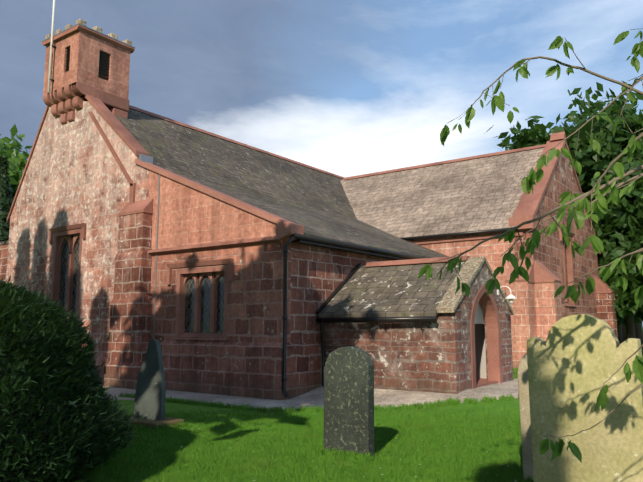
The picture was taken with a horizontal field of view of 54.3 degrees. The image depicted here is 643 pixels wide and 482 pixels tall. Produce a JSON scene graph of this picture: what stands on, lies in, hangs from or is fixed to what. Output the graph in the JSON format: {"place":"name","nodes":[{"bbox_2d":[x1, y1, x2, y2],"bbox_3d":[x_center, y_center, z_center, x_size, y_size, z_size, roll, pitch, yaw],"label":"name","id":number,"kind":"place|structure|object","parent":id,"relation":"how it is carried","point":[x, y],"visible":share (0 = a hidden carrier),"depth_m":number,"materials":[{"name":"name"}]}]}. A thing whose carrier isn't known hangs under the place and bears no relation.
{"place":"outdoors","nodes":[
{"label":"outdoors","id":0,"kind":"place"},
{"bbox_2d":[166,258,233,339],"bbox_3d":[-2.926,1.452,15.314,2.280,1.890,0.350,-6,-10,36],"label":"aisle window","id":1,"kind":"structure","parent":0,"point":[185,275],"depth_m":15.38,"materials":[{"name":"red stone"}]},
{"bbox_2d":[101,384,323,410],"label":"path","id":2,"kind":"structure","parent":0,"point":[257,402],"depth_m":13.47,"materials":[{"name":"grey concrete"}]},
{"bbox_2d":[0,0,642,325],"label":"sky","id":3,"kind":"structure","parent":0,"point":[344,88],"materials":[{"name":"blue"}]},
{"bbox_2d":[73,349,642,481],"bbox_3d":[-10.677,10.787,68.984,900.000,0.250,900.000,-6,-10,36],"label":"ground","id":4,"kind":"structure","parent":0,"point":[177,407],"depth_m":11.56,"materials":[{"name":"green plant"}]},
{"bbox_2d":[0,244,7,282],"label":"annex","id":5,"kind":"object","parent":4,"relation":"on","point":[3,258],"depth_m":21.09,"materials":[{"name":"stone"}]},
{"bbox_2d":[0,154,12,241],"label":"tree","id":6,"kind":"object","parent":4,"relation":"on","point":[6,201],"visible":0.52,"depth_m":29.06,"materials":[{"name":"green plant"}]},
{"bbox_2d":[0,124,31,200],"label":"tree","id":7,"kind":"object","parent":4,"relation":"on","point":[17,162],"visible":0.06,"depth_m":36.66,"materials":[{"name":"green plant"}]},
{"bbox_2d":[0,275,146,481],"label":"yew bush","id":8,"kind":"object","parent":4,"relation":"on","point":[82,384],"depth_m":5.61,"materials":[{"name":"green plant"}]},
{"bbox_2d":[104,198,153,388],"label":"buttress","id":9,"kind":"structure","parent":4,"relation":"on","point":[130,320],"depth_m":16.31,"materials":[{"name":"stone"}]},
{"bbox_2d":[6,101,290,356],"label":"wall","id":10,"kind":"structure","parent":4,"relation":"on","point":[74,175],"depth_m":17.96,"materials":[{"name":"stone"}]},
{"bbox_2d":[7,106,48,222],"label":"gable coping","id":11,"kind":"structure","parent":10,"relation":"attached to","point":[27,163],"depth_m":20.70,"materials":[{"name":"stone"}]},
{"bbox_2d":[48,223,86,325],"bbox_3d":[-7.590,1.077,18.811,1.860,3.050,0.350,-6,-10,36],"label":"gable window","id":12,"kind":"structure","parent":10,"relation":"in","point":[65,234],"depth_m":19.00,"materials":[{"name":"red stone"}]},
{"bbox_2d":[43,81,94,124],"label":"corbels","id":13,"kind":"object","parent":10,"relation":"attached to","point":[64,101],"visible":0.98,"depth_m":19.38,"materials":[{"name":"brown stone"}]},
{"bbox_2d":[89,356,107,383],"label":"gable plinth","id":14,"kind":"structure","parent":10,"relation":"attached to","point":[101,360],"depth_m":17.14,"materials":[{"name":"stone"}]},
{"bbox_2d":[88,111,132,185],"bbox_3d":[-6.073,-2.698,18.056,2.330,2.570,0.080,-6,-10,36],"label":"raking drip moulding","id":15,"kind":"object","parent":10,"relation":"attached to","point":[112,150],"visible":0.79,"depth_m":17.98,"materials":[{"name":"stone"}]},
{"bbox_2d":[84,94,148,155],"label":"gable coping","id":16,"kind":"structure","parent":10,"relation":"attached to","point":[134,145],"depth_m":18.18,"materials":[{"name":"stone"}]},
{"bbox_2d":[129,183,135,204],"bbox_3d":[-5.181,-1.260,17.203,0.160,0.650,0.080,-6,-10,36],"label":"gable rib leg","id":17,"kind":"object","parent":10,"relation":"attached to","point":[132,194],"visible":0.64,"depth_m":17.17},
{"bbox_2d":[153,174,159,338],"bbox_3d":[-4.298,0.961,16.275,0.040,5.600,0.020,-6,-10,36],"label":"conductor","id":18,"kind":"object","parent":10,"relation":"attached to","point":[156,258],"visible":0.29,"depth_m":16.32,"materials":[{"name":"grey"}]},
{"bbox_2d":[149,170,276,249],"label":"wall","id":19,"kind":"structure","parent":10,"relation":"attached to","point":[188,216],"depth_m":15.67,"materials":[{"name":"red stone"}]},
{"bbox_2d":[148,236,281,254],"bbox_3d":[-2.731,0.135,15.164,4.520,0.140,0.135,-6,-10,36],"label":"string course","id":20,"kind":"object","parent":10,"relation":"attached to","point":[237,243],"visible":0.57,"depth_m":14.94,"materials":[{"name":"stone"}]},
{"bbox_2d":[276,220,303,240],"bbox_3d":[-0.693,-0.220,13.972,0.420,0.464,0.500,-6,-10,36],"label":"kneeler stone","id":21,"kind":"object","parent":20,"relation":"on","point":[285,231],"visible":0.73,"depth_m":13.80,"materials":[{"name":"red stone"}]},
{"bbox_2d":[133,339,165,420],"bbox_3d":[-2.704,2.390,9.906,0.684,1.666,0.090,-6,-12,36],"label":"gravestone","id":22,"kind":"object","parent":4,"relation":"on","point":[150,393],"visible":0.81,"depth_m":9.87,"materials":[{"name":"stone"}]},
{"bbox_2d":[120,415,183,429],"bbox_3d":[-2.709,2.903,9.849,1.020,0.230,0.580,-6,-10,36],"label":"gravestone base","id":23,"kind":"object","parent":4,"relation":"on","point":[168,421],"visible":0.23,"depth_m":9.59,"materials":[{"name":"stone"}]},
{"bbox_2d":[111,393,533,481],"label":"grass tufts","id":24,"kind":"object","parent":4,"relation":"on","point":[450,401],"visible":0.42,"depth_m":11.78,"materials":[{"name":"green plant"}]},
{"bbox_2d":[290,243,392,341],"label":"aisle wall","id":25,"kind":"structure","parent":4,"relation":"on","point":[319,275],"depth_m":14.68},
{"bbox_2d":[135,159,295,223],"bbox_3d":[-2.809,-1.246,15.687,5.440,2.444,0.440,-6,-10,36],"label":"sloping coping","id":26,"kind":"object","parent":25,"relation":"on","point":[266,215],"visible":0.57,"depth_m":15.36,"materials":[{"name":"brown stone"}]},
{"bbox_2d":[139,154,152,163],"bbox_3d":[-4.916,-2.264,17.499,0.160,0.220,0.410,-6,-10,36],"label":"flashing","id":27,"kind":"object","parent":26,"relation":"on","point":[146,158],"visible":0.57,"depth_m":17.43,"materials":[{"name":"grey metal"}]},
{"bbox_2d":[158,340,283,399],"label":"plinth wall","id":28,"kind":"structure","parent":25,"relation":"attached to","point":[247,369],"depth_m":14.37,"materials":[{"name":"stone"}]},
{"bbox_2d":[282,235,294,397],"bbox_3d":[-0.726,1.601,13.543,0.286,3.495,0.158,-6,-10,36],"label":"drainpipe","id":29,"kind":"object","parent":25,"relation":"attached to","point":[285,316],"visible":0.98,"depth_m":13.55,"materials":[{"name":"black metal"}]},
{"bbox_2d":[284,341,322,399],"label":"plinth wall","id":30,"kind":"structure","parent":25,"relation":"attached to","point":[304,368],"depth_m":14.03,"materials":[{"name":"stone"}]},
{"bbox_2d":[180,175,448,257],"bbox_3d":[4.742,0.257,25.806,5.500,2.413,25.110,-6,-10,36],"label":"roof","id":31,"kind":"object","parent":25,"relation":"on","point":[323,224],"depth_m":18.91,"materials":[{"name":"stone"}]},
{"bbox_2d":[316,263,361,313],"bbox_3d":[0.451,1.140,15.500,0.097,1.342,1.870,-6,-10,36],"label":"roof flashing","id":32,"kind":"object","parent":25,"relation":"attached to","point":[336,290],"visible":1,"depth_m":15.40,"materials":[{"name":"black metal"}]},
{"bbox_2d":[291,239,407,259],"bbox_3d":[2.239,0.477,17.945,0.270,0.130,9.590,-6,-10,36],"label":"gutter","id":33,"kind":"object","parent":25,"relation":"attached to","point":[323,245],"depth_m":15.59,"materials":[{"name":"black metal"}]},
{"bbox_2d":[293,233,424,258],"bbox_3d":[2.319,0.411,17.714,0.120,0.120,9.880,-6,-10,36],"label":"gutter","id":34,"kind":"object","parent":33,"relation":"attached to","point":[337,243],"visible":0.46,"depth_m":15.54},
{"bbox_2d":[324,346,373,456],"bbox_3d":[0.330,2.108,7.660,0.665,1.620,0.140,-6,-11,36],"label":"gravestone","id":35,"kind":"object","parent":4,"relation":"on","point":[348,398],"visible":0.9,"depth_m":7.60,"materials":[{"name":"stone"}]},
{"bbox_2d":[441,263,512,393],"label":"porch gable","id":36,"kind":"structure","parent":4,"relation":"on","point":[456,355],"depth_m":13.20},
{"bbox_2d":[316,261,465,317],"bbox_3d":[1.654,1.101,14.629,3.070,1.358,1.850,-6,-10,36],"label":"porch roof","id":37,"kind":"object","parent":36,"relation":"on","point":[393,291],"visible":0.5,"depth_m":14.41,"materials":[{"name":"stone"}]},
{"bbox_2d":[365,255,469,266],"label":"porch roof ridge","id":38,"kind":"structure","parent":36,"relation":"on","point":[404,262],"depth_m":15.30,"materials":[{"name":"stone"}]},
{"bbox_2d":[436,256,513,314],"bbox_3d":[3.576,1.014,14.378,0.400,1.313,3.540,-6,-10,36],"label":"gable coping","id":39,"kind":"object","parent":36,"relation":"on","point":[450,301],"visible":0.61,"depth_m":13.71,"materials":[{"name":"grey stone"}]},
{"bbox_2d":[475,303,483,323],"bbox_3d":[3.454,1.257,14.435,0.017,1.280,2.420,-6,-10,36],"label":"arch panel","id":40,"kind":"object","parent":36,"relation":"attached to","point":[479,318],"depth_m":14.69,"materials":[{"name":"grey"}]},
{"bbox_2d":[470,284,502,388],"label":"porch arch","id":41,"kind":"structure","parent":36,"relation":"in","point":[493,329],"depth_m":14.65,"materials":[{"name":"red stone"}]},
{"bbox_2d":[497,286,516,298],"bbox_3d":[4.375,1.208,14.787,0.482,0.312,0.300,-6,-10,36],"label":"porch lamp","id":42,"kind":"object","parent":36,"relation":"attached to","point":[510,296],"visible":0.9,"depth_m":14.69,"materials":[{"name":"white metal"}]},
{"bbox_2d":[476,378,497,386],"bbox_3d":[2.326,3.459,14.971,3.380,0.300,2.500,-6,-10,36],"label":"doorstep","id":43,"kind":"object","parent":4,"relation":"on","point":[480,382],"depth_m":14.27,"materials":[{"name":"stone"}]},
{"bbox_2d":[518,353,533,480],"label":"gravestone","id":44,"kind":"object","parent":4,"relation":"on","point":[524,405],"visible":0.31,"depth_m":6.36,"materials":[{"name":"stone"}]},
{"bbox_2d":[505,260,617,367],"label":"buttresses","id":45,"kind":"structure","parent":4,"relation":"on","point":[546,281],"depth_m":20.10,"materials":[{"name":"red stone"}]},
{"bbox_3d":[6.490,-1.206,29.609,10.200,3.971,4.720,-6,-10,36],"label":"transept roof","id":46,"kind":"object","parent":45,"relation":"attached to","visible":0},
{"bbox_2d":[344,144,545,179],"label":"roof ridge","id":47,"kind":"structure","parent":46,"relation":"on","point":[454,160],"depth_m":27.49,"materials":[{"name":"stone"}]},
{"bbox_2d":[486,87,642,210],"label":"tree","id":48,"kind":"object","parent":4,"relation":"on","point":[588,157],"depth_m":33.18,"materials":[{"name":"green plant"}]},
{"bbox_2d":[498,80,638,179],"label":"tree","id":49,"kind":"object","parent":4,"relation":"on","point":[572,114],"depth_m":42.22,"materials":[{"name":"green plant"}]},
{"bbox_2d":[527,314,642,481],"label":"gravestone","id":50,"kind":"object","parent":4,"relation":"on","point":[575,363],"visible":1,"depth_m":4.65,"materials":[{"name":"stone"}]},
{"bbox_2d":[580,169,622,343],"bbox_3d":[15.664,0.740,33.960,9.814,11.378,10.163,-6,-10,36],"label":"tree","id":51,"kind":"object","parent":4,"relation":"on","point":[593,172],"depth_m":33.14,"materials":[{"name":"green plant"}]},
{"bbox_2d":[578,150,642,263],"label":"tree","id":52,"kind":"object","parent":4,"relation":"on","point":[638,182],"depth_m":28.69,"materials":[{"name":"green plant"}]},
{"bbox_2d":[589,183,642,339],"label":"tree","id":53,"kind":"object","parent":4,"relation":"on","point":[632,217],"depth_m":28.25,"materials":[{"name":"green plant"}]},
{"bbox_2d":[597,225,642,326],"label":"tree","id":54,"kind":"object","parent":4,"relation":"on","point":[624,302],"depth_m":27.12,"materials":[{"name":"green plant"}]},
{"bbox_2d":[321,313,442,392],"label":"porch wall","id":55,"kind":"structure","parent":0,"point":[405,355],"depth_m":13.53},
{"bbox_2d":[316,316,437,386],"bbox_3d":[1.179,2.460,13.721,3.051,1.596,0.270,-6,-10,36],"label":"porch gutter","id":56,"kind":"object","parent":55,"relation":"attached to","point":[322,321],"visible":0.9,"depth_m":13.87,"materials":[{"name":"black metal"}]},
{"bbox_2d":[290,378,518,409],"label":"path","id":57,"kind":"structure","parent":0,"point":[382,397],"depth_m":12.85,"materials":[{"name":"grey concrete"}]},
{"bbox_2d":[407,232,514,296],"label":"transept wall","id":58,"kind":"structure","parent":0,"point":[492,251],"depth_m":21.54,"materials":[{"name":"red stone"}]},
{"bbox_2d":[340,148,543,237],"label":"roof","id":59,"kind":"structure","parent":58,"relation":"on","point":[483,193],"depth_m":24.88,"materials":[{"name":"stone"}]},
{"bbox_2d":[412,232,522,243],"bbox_3d":[4.521,-0.031,22.294,5.300,0.120,0.070,-6,-10,36],"label":"transept eaves course","id":60,"kind":"object","parent":58,"relation":"on","point":[457,239],"visible":0.5,"depth_m":22.02,"materials":[{"name":"red stone"}]},
{"bbox_2d":[401,227,514,239],"bbox_3d":[4.417,-0.209,22.176,4.900,0.120,0.120,-6,-10,36],"label":"gutter","id":61,"kind":"object","parent":60,"relation":"attached to","point":[458,234],"visible":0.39,"depth_m":21.87,"materials":[{"name":"black metal"}]},
{"bbox_2d":[475,324,486,378],"bbox_3d":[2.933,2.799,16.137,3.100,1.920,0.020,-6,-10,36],"label":"door","id":62,"kind":"structure","parent":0,"point":[480,351],"depth_m":15.42,"materials":[{"name":"wood"}]},
{"bbox_2d":[418,28,642,462],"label":"cherry","id":63,"kind":"object","parent":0,"point":[599,206],"depth_m":3.72,"materials":[{"name":"green plant"}]},
{"bbox_2d":[514,146,598,335],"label":"gable wall","id":64,"kind":"structure","parent":0,"point":[548,253],"depth_m":23.75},
{"bbox_2d":[508,131,600,253],"bbox_3d":[9.332,-2.096,24.678,0.800,4.450,9.400,-6,-10,36],"label":"gable coping","id":65,"kind":"object","parent":64,"relation":"on","point":[527,207],"visible":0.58,"depth_m":21.99,"materials":[{"name":"brown stone"}]},
{"bbox_2d":[559,228,576,306],"bbox_3d":[9.269,1.050,23.799,0.350,2.840,1.860,-6,-10,36],"label":"transept window","id":66,"kind":"structure","parent":64,"relation":"in","point":[570,269],"depth_m":24.22,"materials":[{"name":"red stone"}]},
{"bbox_2d":[546,122,625,341],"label":"tree","id":67,"kind":"object","parent":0,"point":[624,332],"depth_m":52.32,"materials":[{"name":"green plant"}]},
{"bbox_2d":[583,172,642,348],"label":"tree","id":68,"kind":"object","parent":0,"point":[639,330],"depth_m":36.60,"materials":[{"name":"green plant"}]},
{"bbox_3d":[-2.603,3.432,30.816,0.600,5.600,25.090,-6,-10,36],"label":"nave wall","id":69,"kind":"object","parent":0,"visible":0},
{"bbox_3d":[-1.685,-1.089,30.736,3.490,4.462,25.110,-6,-10,36],"label":"nave roof","id":70,"kind":"object","parent":69,"relation":"on","visible":0},
{"bbox_2d":[114,108,356,218],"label":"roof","id":71,"kind":"structure","parent":70,"relation":"attached to","point":[179,149],"depth_m":22.65,"materials":[{"name":"stone"}]},
{"bbox_2d":[43,30,129,98],"bbox_3d":[-7.559,-5.428,20.255,1.850,1.630,1.850,-6,-10,36],"label":"turret","id":72,"kind":"object","parent":71,"relation":"on","point":[85,49],"visible":0.81,"depth_m":19.54,"materials":[{"name":"stone"}]},
{"bbox_2d":[47,0,55,92],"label":"flagpole","id":73,"kind":"object","parent":72,"relation":"attached to","point":[52,46],"visible":1,"depth_m":19.66,"materials":[{"name":"white metal"}]},
{"bbox_2d":[51,47,109,79],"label":"belfry openings","id":74,"kind":"object","parent":72,"relation":"in","point":[104,60],"visible":0.35,"depth_m":19.74,"materials":[{"name":"black"}]},
{"bbox_2d":[41,23,134,53],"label":"cornice","id":75,"kind":"structure","parent":72,"relation":"attached to","point":[68,32],"depth_m":19.62,"materials":[{"name":"brown stone"}]},
{"bbox_2d":[45,19,131,45],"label":"battlements","id":76,"kind":"object","parent":72,"relation":"attached to","point":[99,29],"visible":0.21,"depth_m":19.74,"materials":[{"name":"beige stone"}]},
{"bbox_2d":[84,88,128,118],"bbox_3d":[-7.384,-4.118,20.318,1.930,0.950,1.340,-6,-10,36],"label":"tower base","id":77,"kind":"object","parent":72,"relation":"attached to","point":[116,105],"visible":0.23,"depth_m":19.88,"materials":[{"name":"brown stone"}]},
{"bbox_2d":[129,105,344,178],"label":"roof ridge","id":78,"kind":"structure","parent":70,"relation":"attached to","point":[216,135],"depth_m":25.16,"materials":[{"name":"stone"}]}
]}

